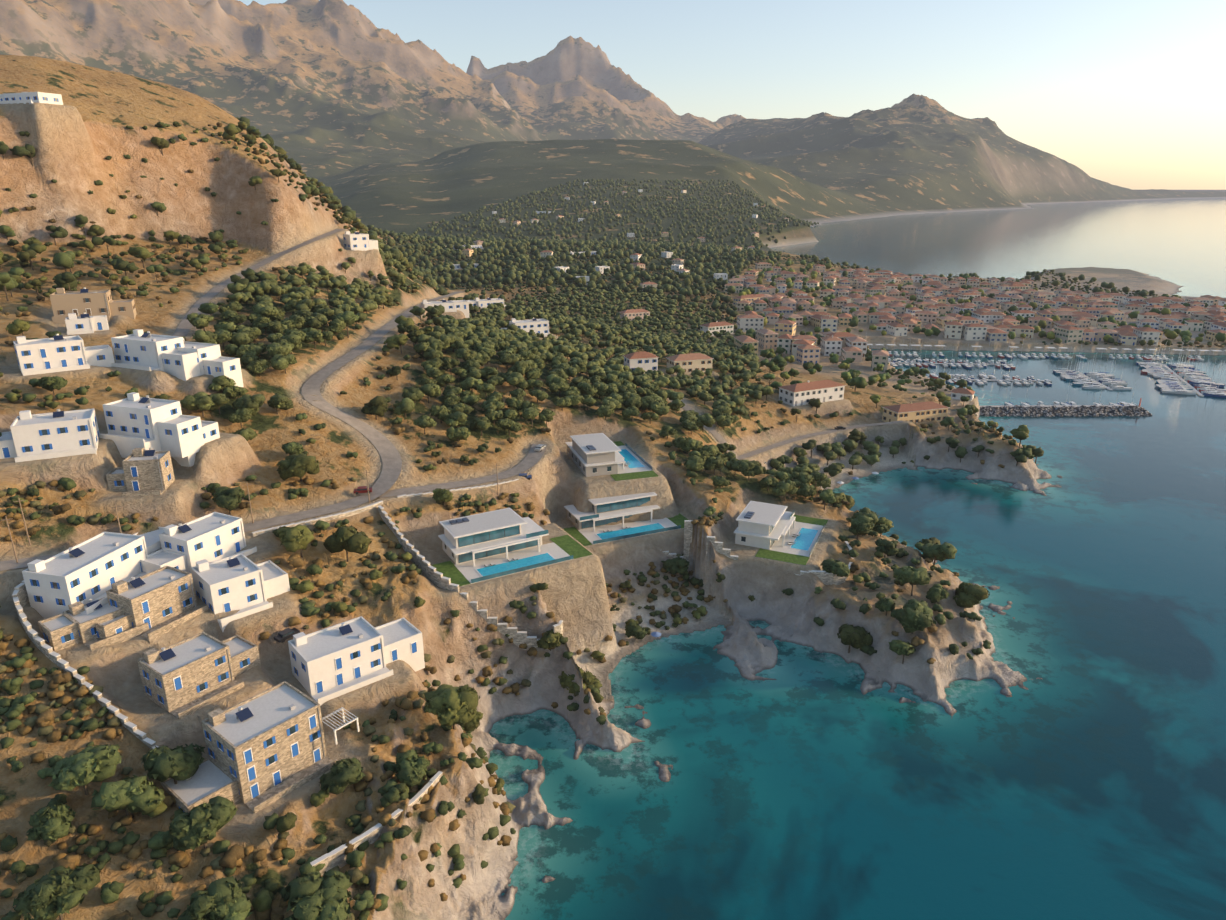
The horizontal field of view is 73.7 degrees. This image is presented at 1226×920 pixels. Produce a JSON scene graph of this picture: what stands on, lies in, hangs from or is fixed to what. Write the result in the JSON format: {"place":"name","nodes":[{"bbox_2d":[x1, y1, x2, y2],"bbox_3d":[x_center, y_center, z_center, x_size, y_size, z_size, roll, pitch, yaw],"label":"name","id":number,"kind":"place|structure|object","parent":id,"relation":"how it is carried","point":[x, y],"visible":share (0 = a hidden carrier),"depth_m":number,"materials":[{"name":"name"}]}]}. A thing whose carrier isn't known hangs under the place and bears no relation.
{"place":"outdoors","nodes":[
{"label":"outdoors","id":0,"kind":"place"},
{"bbox_2d":[0,229,902,570],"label":"roads","id":1,"kind":"structure","parent":0,"point":[388,455],"depth_m":219.98,"materials":[{"name":"grey asphalt"}]},
{"bbox_2d":[274,426,845,642],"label":"cars","id":2,"kind":"object","parent":1,"relation":"on","point":[282,636],"visible":0.67,"depth_m":194.17,"materials":[{"name":"painted metal"},{"name":"glass"},{"name":"rubber"}]},
{"bbox_2d":[0,0,1225,919],"bbox_3d":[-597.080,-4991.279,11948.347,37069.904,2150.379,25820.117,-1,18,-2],"label":"terrain","id":3,"kind":"structure","parent":0,"point":[360,114],"depth_m":281.39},
{"bbox_2d":[0,463,498,562],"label":"utility poles","id":4,"kind":"object","parent":3,"relation":"on","point":[366,472],"visible":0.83,"depth_m":153.79,"materials":[{"name":"paint"}]},
{"bbox_2d":[0,92,595,812],"bbox_3d":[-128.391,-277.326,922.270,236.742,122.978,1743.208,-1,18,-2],"label":"houses","id":5,"kind":"structure","parent":3,"relation":"on","point":[266,748],"depth_m":148.64,"materials":[{"name":"paint"}]},
{"bbox_2d":[12,479,853,875],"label":"stone walls","id":6,"kind":"structure","parent":3,"relation":"on","point":[334,857],"depth_m":173.62,"materials":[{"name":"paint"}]},
{"bbox_2d":[0,121,1043,919],"bbox_3d":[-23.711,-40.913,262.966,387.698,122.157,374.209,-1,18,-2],"label":"trees","id":7,"kind":"object","parent":3,"relation":"on","point":[32,835],"depth_m":218.38,"materials":[{"name":"green plant"}]},
{"bbox_2d":[431,433,827,589],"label":"modern villas","id":8,"kind":"object","parent":3,"relation":"on","point":[481,547],"visible":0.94,"depth_m":218.86,"materials":[{"name":"paint"}]},
{"bbox_2d":[236,117,1225,351],"bbox_3d":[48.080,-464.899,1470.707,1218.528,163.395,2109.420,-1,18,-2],"label":"distant trees","id":9,"kind":"object","parent":3,"relation":"on","point":[516,270],"visible":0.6,"depth_m":911.68,"materials":[{"name":"green plant"}]},
{"bbox_2d":[462,182,1225,422],"bbox_3d":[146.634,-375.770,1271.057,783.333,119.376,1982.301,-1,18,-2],"label":"town","id":10,"kind":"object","parent":3,"relation":"on","point":[1066,327],"visible":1,"depth_m":626.69,"materials":[{"name":"paint"}]},
{"bbox_2d":[238,0,1225,189],"label":"sky","id":11,"kind":"structure","parent":0,"point":[1131,94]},
{"bbox_2d":[488,198,1225,919],"bbox_3d":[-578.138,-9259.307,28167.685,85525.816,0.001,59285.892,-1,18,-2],"label":"sea","id":12,"kind":"structure","parent":0,"point":[1084,778],"depth_m":169.84,"materials":[{"name":"teal liquid"}]},
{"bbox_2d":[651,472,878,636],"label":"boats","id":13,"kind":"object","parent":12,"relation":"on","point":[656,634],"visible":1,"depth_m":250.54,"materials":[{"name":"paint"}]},
{"bbox_2d":[888,335,1225,407],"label":"moored boats","id":14,"kind":"object","parent":12,"relation":"on","point":[1171,381],"visible":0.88,"depth_m":474.01,"materials":[{"name":"paint"}]},
{"bbox_2d":[979,405,1151,416],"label":"breakwater","id":15,"kind":"object","parent":12,"relation":"in","point":[1049,411],"visible":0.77,"depth_m":399.49,"materials":[{"name":"grey stone"}]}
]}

